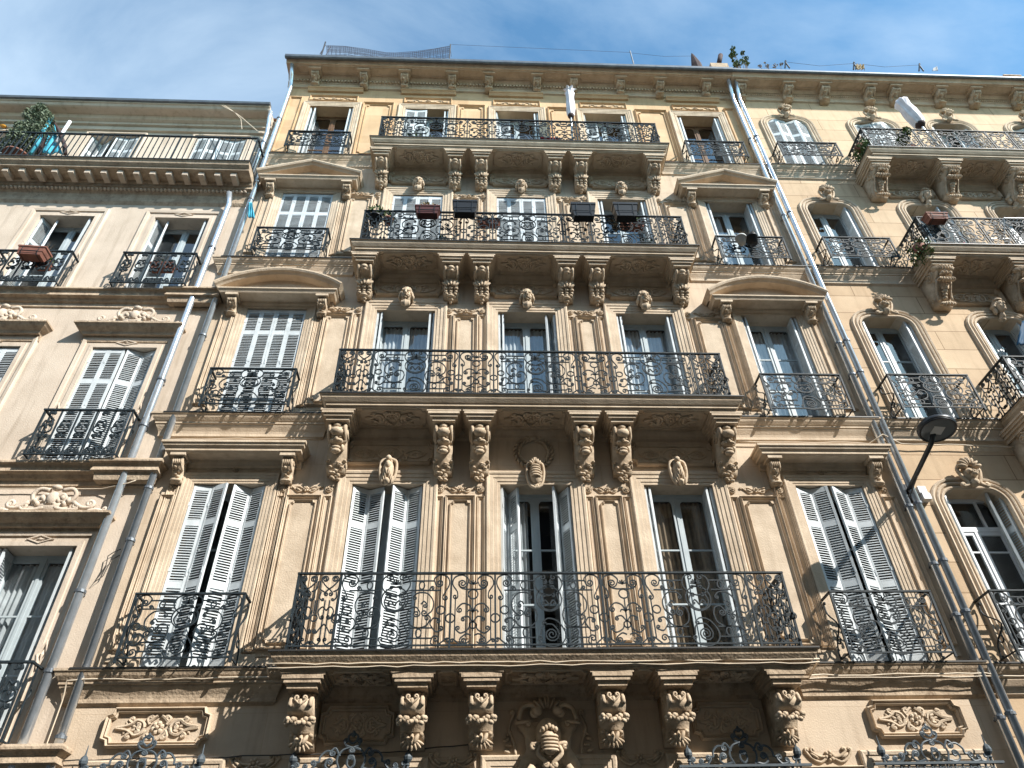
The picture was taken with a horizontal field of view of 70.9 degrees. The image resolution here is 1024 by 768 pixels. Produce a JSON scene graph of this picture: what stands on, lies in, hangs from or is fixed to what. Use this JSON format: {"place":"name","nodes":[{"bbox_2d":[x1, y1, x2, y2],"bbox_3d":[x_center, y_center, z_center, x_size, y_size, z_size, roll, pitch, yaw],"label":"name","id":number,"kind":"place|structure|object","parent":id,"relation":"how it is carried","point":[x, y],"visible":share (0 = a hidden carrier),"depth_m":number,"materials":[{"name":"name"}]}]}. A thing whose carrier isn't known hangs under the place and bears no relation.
{"place":"outdoors","nodes":[
{"label":"outdoors","id":0,"kind":"place"},
{"bbox_2d":[0,95,275,767],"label":"apartment building","id":1,"kind":"structure","parent":0,"point":[101,324],"depth_m":13.36,"materials":[{"name":"stone"}]},
{"bbox_2d":[0,336,37,410],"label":"window","id":2,"kind":"structure","parent":1,"relation":"in","point":[11,369],"depth_m":12.99,"materials":[{"name":"stone"}]},
{"bbox_2d":[0,102,55,154],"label":"olive tree","id":3,"kind":"object","parent":1,"relation":"on","point":[43,113],"visible":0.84,"depth_m":16.77,"materials":[{"name":"green plant"}]},
{"bbox_2d":[17,239,55,263],"bbox_3d":[-9.391,-2.643,14.161,0.626,0.486,0.329,4,-40,0],"label":"window box","id":4,"kind":"object","parent":1,"relation":"attached to","point":[34,253],"visible":1,"depth_m":14.03,"materials":[{"name":"ceramic"}]},
{"bbox_2d":[34,258,54,270],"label":"window box","id":5,"kind":"object","parent":1,"relation":"attached to","point":[45,263],"visible":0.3,"depth_m":14.26,"materials":[{"name":"ceramic"}]},
{"bbox_2d":[29,117,66,155],"bbox_3d":[-10.691,-5.825,16.930,0.966,1.666,0.201,1,-40,-3],"label":"canvas screen","id":6,"kind":"object","parent":1,"relation":"on","point":[44,142],"visible":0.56,"depth_m":16.68,"materials":[{"name":"teal fabric"}]},
{"bbox_2d":[0,531,97,743],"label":"window","id":7,"kind":"structure","parent":1,"relation":"in","point":[37,593],"depth_m":10.33,"materials":[{"name":"stone"}]},
{"bbox_2d":[0,208,110,286],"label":"window","id":8,"kind":"structure","parent":1,"relation":"in","point":[72,246],"depth_m":15.18,"materials":[{"name":"stone"}]},
{"bbox_2d":[54,120,71,143],"bbox_3d":[-10.668,-5.993,17.099,0.091,0.924,0.074,1,-40,-3],"label":"pole","id":9,"kind":"object","parent":1,"relation":"on","point":[67,125],"visible":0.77,"depth_m":17.15,"materials":[{"name":"white metal"}]},
{"bbox_2d":[22,337,172,459],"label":"window","id":10,"kind":"structure","parent":1,"relation":"in","point":[107,417],"depth_m":12.51,"materials":[{"name":"wood"}]},
{"bbox_2d":[71,131,148,156],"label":"window","id":11,"kind":"structure","parent":1,"relation":"in","point":[87,138],"depth_m":17.53,"materials":[{"name":"wood"}]},
{"bbox_2d":[150,259,177,273],"bbox_3d":[-6.981,-2.387,14.431,0.508,0.346,0.194,1,-40,-3],"label":"window box","id":12,"kind":"object","parent":1,"relation":"attached to","point":[163,268],"visible":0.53,"depth_m":14.33,"materials":[{"name":"ceramic"}]},
{"bbox_2d":[109,210,222,287],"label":"window","id":13,"kind":"structure","parent":1,"relation":"in","point":[187,249],"depth_m":15.24,"materials":[{"name":"stone"}]},
{"bbox_2d":[183,134,253,159],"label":"window","id":14,"kind":"structure","parent":1,"relation":"in","point":[193,140],"depth_m":17.58,"materials":[{"name":"wood"}]},
{"bbox_2d":[0,0,1023,117],"label":"sky","id":15,"kind":"structure","parent":0,"point":[222,50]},
{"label":"pavement","id":16,"kind":"structure","parent":0,"visible":0},
{"bbox_2d":[46,54,1023,767],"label":"apartment building","id":17,"kind":"structure","parent":16,"relation":"on","point":[538,476],"depth_m":11.77,"materials":[{"name":"stone"}]},
{"bbox_2d":[87,759,226,767],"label":"window","id":18,"kind":"structure","parent":17,"relation":"in","point":[209,763],"depth_m":8.85,"materials":[{"name":"stone"}]},
{"bbox_2d":[107,472,289,666],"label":"window","id":19,"kind":"structure","parent":17,"relation":"in","point":[207,614],"depth_m":10.59,"materials":[{"name":"wood"}]},
{"bbox_2d":[248,202,254,217],"bbox_3d":[-5.674,-3.789,15.674,0.248,0.552,0.050,1,-40,-3],"label":"rag","id":20,"kind":"object","parent":17,"relation":"attached to","point":[250,211],"visible":1,"depth_m":15.64,"materials":[{"name":"teal fabric"}]},
{"bbox_2d":[193,304,322,411],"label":"window","id":21,"kind":"structure","parent":17,"relation":"in","point":[269,371],"depth_m":13.26,"materials":[{"name":"stone"}]},
{"bbox_2d":[245,190,347,256],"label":"window","id":22,"kind":"structure","parent":17,"relation":"in","point":[306,229],"depth_m":15.77,"materials":[{"name":"wood"}]},
{"bbox_2d":[284,86,363,153],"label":"window","id":23,"kind":"structure","parent":17,"relation":"in","point":[320,134],"depth_m":18.79,"materials":[{"name":"stone"}]},
{"bbox_2d":[288,756,428,767],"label":"window","id":24,"kind":"structure","parent":17,"relation":"in","point":[417,761],"depth_m":8.95,"materials":[{"name":"stone"}]},
{"bbox_2d":[366,204,382,226],"bbox_3d":[-2.856,-3.514,15.075,0.428,0.511,0.436,-18,-43,19],"label":"flower pot","id":25,"kind":"object","parent":17,"relation":"hanging from","point":[374,214],"visible":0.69,"depth_m":14.94,"materials":[{"name":"black plastic"}]},
{"bbox_2d":[311,455,438,648],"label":"window","id":26,"kind":"structure","parent":17,"relation":"in","point":[392,532],"depth_m":11.12,"materials":[{"name":"wood"}]},
{"bbox_2d":[320,41,451,58],"bbox_3d":[-3.644,-9.144,20.676,3.739,2.148,0.384,1,-40,-3],"label":"shade net","id":27,"kind":"object","parent":17,"relation":"on","point":[339,48],"visible":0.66,"depth_m":21.05,"materials":[{"name":"grey fabric"}]},
{"bbox_2d":[382,209,395,226],"bbox_3d":[-2.583,-3.454,15.038,0.329,0.359,0.320,1,-40,-3],"label":"flower pot","id":28,"kind":"object","parent":17,"relation":"attached to","point":[388,216],"visible":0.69,"depth_m":14.95,"materials":[{"name":"ceramic"}]},
{"bbox_2d":[352,287,447,391],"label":"window","id":29,"kind":"structure","parent":17,"relation":"in","point":[388,334],"depth_m":13.93,"materials":[{"name":"stone"}]},
{"bbox_2d":[376,177,453,239],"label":"window","id":30,"kind":"structure","parent":17,"relation":"in","point":[445,202],"depth_m":16.47,"materials":[{"name":"stone"}]},
{"bbox_2d":[394,88,455,136],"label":"window","id":31,"kind":"structure","parent":17,"relation":"in","point":[404,106],"depth_m":19.15,"materials":[{"name":"stone"}]},
{"bbox_2d":[415,202,440,219],"bbox_3d":[-1.727,-3.583,14.825,0.539,0.440,0.241,1,-40,-3],"label":"window box","id":32,"kind":"object","parent":17,"relation":"attached to","point":[426,211],"visible":1,"depth_m":14.71,"materials":[{"name":"red plastic"}]},
{"bbox_2d":[452,199,477,219],"bbox_3d":[-0.974,-3.614,14.895,0.526,0.427,0.235,1,-40,-3],"label":"window box","id":33,"kind":"object","parent":17,"relation":"attached to","point":[464,209],"visible":1,"depth_m":14.81,"materials":[{"name":"black plastic"}]},
{"bbox_2d":[477,217,500,229],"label":"window box","id":34,"kind":"object","parent":17,"relation":"attached to","point":[484,222],"visible":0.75,"depth_m":15.13,"materials":[{"name":"ceramic"}]},
{"bbox_2d":[488,91,546,138],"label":"window","id":35,"kind":"structure","parent":17,"relation":"in","point":[522,107],"depth_m":19.31,"materials":[{"name":"stone"}]},
{"bbox_2d":[486,179,559,241],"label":"window","id":36,"kind":"structure","parent":17,"relation":"in","point":[492,202],"depth_m":16.55,"materials":[{"name":"stone"}]},
{"bbox_2d":[486,289,575,392],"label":"window","id":37,"kind":"structure","parent":17,"relation":"in","point":[501,335],"depth_m":14.02,"materials":[{"name":"stone"}]},
{"bbox_2d":[485,457,600,647],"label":"window","id":38,"kind":"structure","parent":17,"relation":"in","point":[524,533],"depth_m":11.29,"materials":[{"name":"stone"}]},
{"bbox_2d":[480,754,617,767],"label":"window","id":39,"kind":"structure","parent":17,"relation":"in","point":[586,760],"depth_m":9.05,"materials":[{"name":"stone"}]},
{"bbox_2d":[451,44,670,63],"bbox_3d":[1.841,-9.202,20.792,7.289,2.151,0.036,1,-40,-3],"label":"roof wire","id":40,"kind":"object","parent":17,"relation":"on","point":[583,50],"visible":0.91,"depth_m":21.38,"materials":[{"name":"grey metal"}]},
{"bbox_2d":[563,85,575,139],"bbox_3d":[1.527,-6.640,17.944,0.345,2.701,0.345,1,-40,-3],"label":"parasol","id":41,"kind":"object","parent":17,"relation":"on","point":[569,93],"visible":0.98,"depth_m":18.27,"materials":[{"name":"fabric"}]},
{"bbox_2d":[569,202,595,223],"bbox_3d":[1.483,-3.576,14.993,0.524,0.463,0.235,1,-40,-3],"label":"window box","id":42,"kind":"object","parent":17,"relation":"attached to","point":[582,211],"visible":1,"depth_m":14.90,"materials":[{"name":"black plastic"}]},
{"bbox_2d":[574,93,638,141],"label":"window","id":43,"kind":"structure","parent":17,"relation":"in","point":[600,109],"depth_m":19.41,"materials":[{"name":"stone"}]},
{"bbox_2d":[611,202,637,222],"bbox_3d":[2.370,-3.590,15.053,0.528,0.466,0.235,1,-40,-3],"label":"window box","id":44,"kind":"object","parent":17,"relation":"attached to","point":[624,211],"visible":1,"depth_m":14.96,"materials":[{"name":"black plastic"}]},
{"bbox_2d":[586,181,665,243],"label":"window","id":45,"kind":"structure","parent":17,"relation":"in","point":[620,193],"depth_m":16.80,"materials":[{"name":"stone"}]},
{"bbox_2d":[619,218,644,232],"bbox_3d":[2.569,-3.434,15.375,0.529,0.411,0.264,1,-40,-3],"label":"window box","id":46,"kind":"object","parent":17,"relation":"attached to","point":[639,227],"visible":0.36,"depth_m":15.25,"materials":[{"name":"ceramic"}]},
{"bbox_2d":[603,290,703,393],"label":"window","id":47,"kind":"structure","parent":17,"relation":"in","point":[621,338],"depth_m":14.13,"materials":[{"name":"stone"}]},
{"bbox_2d":[691,53,701,65],"bbox_3d":[5.454,-9.599,21.449,0.300,1.096,0.285,1,-40,-3],"label":"roof finial","id":48,"kind":"object","parent":17,"relation":"on","point":[695,61],"visible":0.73,"depth_m":21.23,"materials":[{"name":"grey"}]},
{"bbox_2d":[628,456,766,646],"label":"window","id":49,"kind":"structure","parent":17,"relation":"in","point":[675,532],"depth_m":11.31,"materials":[{"name":"stone"}]},
{"bbox_2d":[665,96,749,162],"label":"window","id":50,"kind":"structure","parent":17,"relation":"in","point":[696,144],"depth_m":19.19,"materials":[{"name":"stone"}]},
{"bbox_2d":[709,53,728,66],"bbox_3d":[6.175,-9.581,21.733,0.556,1.095,0.400,1,-40,-3],"label":"chimney","id":51,"kind":"object","parent":17,"relation":"on","point":[719,63],"visible":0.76,"depth_m":21.45,"materials":[{"name":"grey"}]},
{"bbox_2d":[664,751,799,767],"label":"window","id":52,"kind":"structure","parent":17,"relation":"in","point":[673,760],"depth_m":9.16,"materials":[{"name":"stone"}]},
{"bbox_2d":[735,230,746,245],"bbox_3d":[4.895,-3.124,15.341,0.254,0.364,0.286,21,-45,-24],"label":"flower pot","id":53,"kind":"object","parent":17,"relation":"hanging from","point":[740,239],"visible":1,"depth_m":15.26,"materials":[{"name":"grey ceramic"}]},
{"bbox_2d":[691,199,793,264],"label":"window","id":54,"kind":"structure","parent":17,"relation":"in","point":[719,228],"depth_m":16.30,"materials":[{"name":"stone"}]},
{"bbox_2d":[746,230,757,246],"bbox_3d":[5.122,-3.137,15.368,0.287,0.380,0.344,-3,-40,-6],"label":"flower pot","id":55,"kind":"object","parent":17,"relation":"hanging from","point":[751,239],"visible":0.95,"depth_m":15.27,"materials":[{"name":"black plastic"}]},
{"bbox_2d":[726,311,856,415],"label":"window","id":56,"kind":"structure","parent":17,"relation":"in","point":[782,378],"depth_m":13.72,"materials":[{"name":"stone"}]},
{"bbox_2d":[773,475,957,660],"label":"window","id":57,"kind":"structure","parent":17,"relation":"in","point":[861,615],"depth_m":11.01,"materials":[{"name":"wood"}]},
{"bbox_2d":[858,749,996,767],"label":"window","id":58,"kind":"structure","parent":17,"relation":"in","point":[867,757],"depth_m":9.26,"materials":[{"name":"stone"}]},
{"bbox_2d":[903,414,956,502],"bbox_3d":[6.411,1.181,11.269,0.552,0.498,1.772,1,-40,-3],"label":"street lamp","id":59,"kind":"object","parent":17,"relation":"attached to","point":[931,430],"visible":0.95,"depth_m":10.90,"materials":[{"name":"grey metal"}]},
{"bbox_2d":[729,68,1023,760],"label":"apartment building","id":60,"kind":"structure","parent":16,"relation":"on","point":[938,333],"depth_m":15.18,"materials":[{"name":"stone"}]},
{"bbox_2d":[728,46,749,67],"bbox_3d":[6.812,-9.236,21.160,0.617,2.769,0.257,1,-40,-3],"label":"roof tree","id":61,"kind":"object","parent":60,"relation":"on","point":[734,54],"visible":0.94,"depth_m":21.50,"materials":[{"name":"green plant"}]},
{"bbox_2d":[758,62,783,68],"bbox_3d":[7.703,-8.887,20.919,0.833,1.888,0.162,2,-40,-5],"label":"roof plant","id":62,"kind":"object","parent":60,"relation":"on","point":[760,65],"visible":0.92,"depth_m":21.38,"materials":[{"name":"brown plant"}]},
{"bbox_2d":[759,104,843,163],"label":"window","id":63,"kind":"structure","parent":60,"relation":"in","point":[795,144],"depth_m":18.81,"materials":[{"name":"wood"}]},
{"bbox_2d":[798,184,900,265],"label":"window","id":64,"kind":"structure","parent":60,"relation":"in","point":[837,238],"depth_m":16.57,"materials":[{"name":"stone"}]},
{"bbox_2d":[854,137,869,161],"bbox_3d":[8.537,-5.705,17.549,0.344,0.504,0.634,1,-40,-3],"label":"balcony plant","id":65,"kind":"object","parent":60,"relation":"on","point":[860,147],"visible":0.89,"depth_m":17.50,"materials":[{"name":"green plant"}]},
{"bbox_2d":[846,106,910,145],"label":"window","id":66,"kind":"structure","parent":60,"relation":"in","point":[853,125],"depth_m":19.48,"materials":[{"name":"stone"}]},
{"bbox_2d":[895,126,914,145],"bbox_3d":[9.801,-5.990,17.873,0.342,0.878,0.618,1,-40,-3],"label":"balcony plant","id":67,"kind":"object","parent":60,"relation":"on","point":[903,132],"visible":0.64,"depth_m":17.89,"materials":[{"name":"green plant"}]},
{"bbox_2d":[894,97,938,145],"bbox_3d":[10.328,-6.526,18.178,0.599,2.435,0.407,1,-40,-3],"label":"parasol","id":68,"kind":"object","parent":60,"relation":"on","point":[912,115],"visible":0.99,"depth_m":18.45,"materials":[{"name":"fabric"}]},
{"bbox_2d":[850,294,986,417],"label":"window","id":69,"kind":"structure","parent":60,"relation":"in","point":[910,386],"depth_m":14.02,"materials":[{"name":"stone"}]},
{"bbox_2d":[915,486,931,502],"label":"sensor box","id":70,"kind":"object","parent":60,"relation":"attached to","point":[924,495],"visible":0.91,"depth_m":11.80,"materials":[{"name":"white paint"}]},
{"bbox_2d":[921,212,947,226],"bbox_3d":[8.991,-3.506,15.268,0.487,0.236,0.235,1,-40,-3],"label":"window box","id":71,"kind":"object","parent":60,"relation":"attached to","point":[933,218],"visible":1,"depth_m":15.21,"materials":[{"name":"ceramic"}]},
{"bbox_2d":[896,188,980,243],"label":"window","id":72,"kind":"structure","parent":60,"relation":"in","point":[903,208],"depth_m":17.07,"materials":[{"name":"stone"}]},
{"bbox_2d":[907,236,979,266],"bbox_3d":[9.158,-2.761,15.097,1.635,0.759,0.620,1,-40,-3],"label":"balcony plant","id":73,"kind":"object","parent":60,"relation":"on","point":[917,248],"visible":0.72,"depth_m":15.05,"materials":[{"name":"green plant"}]},
{"bbox_2d":[924,108,992,147],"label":"window","id":74,"kind":"structure","parent":60,"relation":"in","point":[947,115],"depth_m":19.64,"materials":[{"name":"stone"}]},
{"bbox_2d":[930,457,1023,661],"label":"window","id":75,"kind":"structure","parent":60,"relation":"in","point":[992,565],"depth_m":11.76,"materials":[{"name":"stone"}]},
{"bbox_2d":[965,297,1023,403],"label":"window","id":76,"kind":"structure","parent":60,"relation":"in","point":[993,344],"depth_m":14.69,"materials":[{"name":"stone"}]},
{"bbox_2d":[984,190,1023,243],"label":"window","id":77,"kind":"structure","parent":60,"relation":"in","point":[991,208],"depth_m":17.24,"materials":[{"name":"stone"}]},
{"bbox_2d":[989,217,1023,243],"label":"drying rack","id":78,"kind":"object","parent":60,"relation":"attached to","point":[1010,218],"visible":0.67,"depth_m":15.47,"materials":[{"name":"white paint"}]},
{"bbox_2d":[1002,74,1021,76],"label":"roof slab","id":79,"kind":"structure","parent":60,"relation":"on","point":[1011,75],"depth_m":21.52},
{"bbox_2d":[1003,110,1023,148],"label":"window","id":80,"kind":"structure","parent":60,"relation":"in","point":[1009,126],"depth_m":19.75,"materials":[{"name":"stone"}]},
{"bbox_2d":[1016,321,1023,344],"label":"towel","id":81,"kind":"object","parent":60,"relation":"hanging from","point":[1020,340],"visible":1,"depth_m":14.28,"materials":[{"name":"blue fabric"}]},
{"bbox_3d":[12.229,-9.508,21.601,0.239,0.486,0.052,1,-40,-3],"label":"wire bracket","id":82,"kind":"object","parent":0,"visible":0},
{"bbox_2d":[789,62,912,66],"bbox_3d":[10.227,-9.542,21.523,4.137,0.265,0.010,1,-40,-3],"label":"bracket wire","id":83,"kind":"object","parent":82,"relation":"attached to","point":[852,63],"visible":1,"depth_m":21.53,"materials":[{"name":"grey metal"}]},
{"bbox_3d":[10.211,-9.504,21.491,0.211,0.482,0.052,1,-40,-3],"label":"wire bracket","id":84,"kind":"object","parent":83,"relation":"attached to","visible":0},
{"bbox_2d":[855,64,864,70],"bbox_3d":[10.335,-9.433,21.403,0.319,0.313,0.095,1,-40,-3],"label":"cloth","id":85,"kind":"object","parent":84,"relation":"hanging from","point":[859,67],"visible":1,"depth_m":21.38,"materials":[{"name":"beige fabric"}]}
]}

